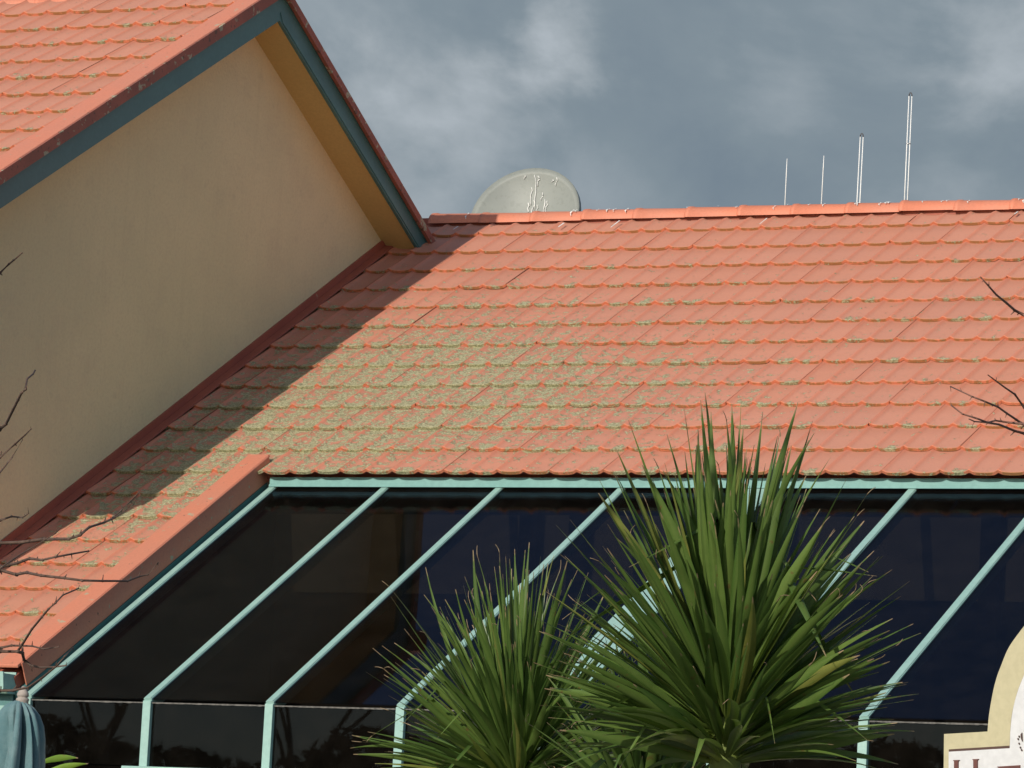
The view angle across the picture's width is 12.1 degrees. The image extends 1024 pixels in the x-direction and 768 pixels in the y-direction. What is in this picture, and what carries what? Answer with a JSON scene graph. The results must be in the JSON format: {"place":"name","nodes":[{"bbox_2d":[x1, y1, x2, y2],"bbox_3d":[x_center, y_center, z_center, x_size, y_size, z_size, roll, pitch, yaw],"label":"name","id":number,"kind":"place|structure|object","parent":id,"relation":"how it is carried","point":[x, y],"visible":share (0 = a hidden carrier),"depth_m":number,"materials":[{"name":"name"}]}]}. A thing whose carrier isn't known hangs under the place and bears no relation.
{"place":"outdoors","nodes":[
{"label":"outdoors","id":0,"kind":"place"},
{"bbox_2d":[45,755,87,767],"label":"potted plant","id":1,"kind":"object","parent":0,"point":[56,758],"visible":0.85,"depth_m":17.41,"materials":[{"name":"green plant"}]},
{"bbox_2d":[0,0,1023,767],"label":"tiled building","id":2,"kind":"structure","parent":0,"point":[306,380],"depth_m":25.23,"materials":[{"name":"tile"}]},
{"bbox_2d":[472,168,580,212],"bbox_3d":[0.078,-0.893,29.000,0.685,0.844,0.327,0,-8,26],"label":"satellite dish","id":3,"kind":"object","parent":2,"relation":"attached to","point":[530,190],"visible":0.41,"depth_m":29.12,"materials":[{"name":"paint"}]},
{"bbox_2d":[784,163,786,204],"bbox_3d":[1.578,-0.955,28.120,0.024,0.710,0.037,0,-8,26],"label":"roof antenna","id":4,"kind":"object","parent":2,"relation":"attached to","point":[785,185],"visible":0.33,"depth_m":28.13,"materials":[{"name":"white metal"}]},
{"bbox_2d":[821,158,823,203],"bbox_3d":[1.788,-0.959,28.106,0.022,0.737,0.038,1,-7,15],"label":"roof antenna","id":5,"kind":"object","parent":2,"relation":"attached to","point":[822,181],"visible":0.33,"depth_m":28.12,"materials":[{"name":"white metal"}]},
{"bbox_2d":[856,133,863,202],"bbox_3d":[2.007,-1.020,28.088,0.034,0.878,0.051,3,-7,0],"label":"roof antenna","id":6,"kind":"object","parent":2,"relation":"attached to","point":[861,169],"visible":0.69,"depth_m":28.10,"materials":[{"name":"white metal"}]},
{"bbox_2d":[904,92,912,199],"bbox_3d":[2.288,-1.132,28.068,0.034,1.125,0.074,3,-7,1],"label":"roof antenna","id":7,"kind":"object","parent":2,"relation":"attached to","point":[909,143],"visible":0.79,"depth_m":28.08,"materials":[{"name":"white metal"}]},
{"bbox_2d":[296,0,1023,217],"label":"sky","id":8,"kind":"structure","parent":0,"point":[646,104],"materials":[{"name":"grey"}]},
{"label":"ground","id":9,"kind":"structure","parent":0,"visible":0},
{"bbox_2d":[0,686,44,767],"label":"folded umbrella","id":10,"kind":"object","parent":9,"relation":"on","point":[22,737],"visible":0.99,"depth_m":16.82,"materials":[{"name":"teal fabric"}]},
{"bbox_2d":[0,252,158,692],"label":"bare tree","id":11,"kind":"object","parent":9,"relation":"on","point":[17,562],"visible":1,"depth_m":12.15,"materials":[{"name":"brown plant"}]},
{"bbox_2d":[352,542,635,767],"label":"cabbage tree","id":12,"kind":"object","parent":9,"relation":"on","point":[501,696],"visible":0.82,"depth_m":15.26,"materials":[{"name":"green plant"}]},
{"bbox_2d":[525,630,708,767],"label":"cabbage tree","id":13,"kind":"object","parent":9,"relation":"on","point":[634,759],"visible":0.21,"depth_m":14.80,"materials":[{"name":"green plant"}]},
{"bbox_2d":[533,393,919,767],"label":"cabbage tree","id":14,"kind":"object","parent":9,"relation":"on","point":[742,677],"visible":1,"depth_m":13.85,"materials":[{"name":"green plant"}]},
{"bbox_2d":[944,627,1023,767],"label":"shop sign","id":15,"kind":"object","parent":9,"relation":"on","point":[999,743],"visible":1,"depth_m":9.91,"materials":[{"name":"white paint"},{"name":"cream paint"},{"name":"dark red-brown paint"}]},
{"bbox_2d":[950,276,1023,435],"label":"bare tree","id":16,"kind":"object","parent":9,"relation":"on","point":[1018,422],"visible":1,"depth_m":12.36,"materials":[{"name":"brown plant"}]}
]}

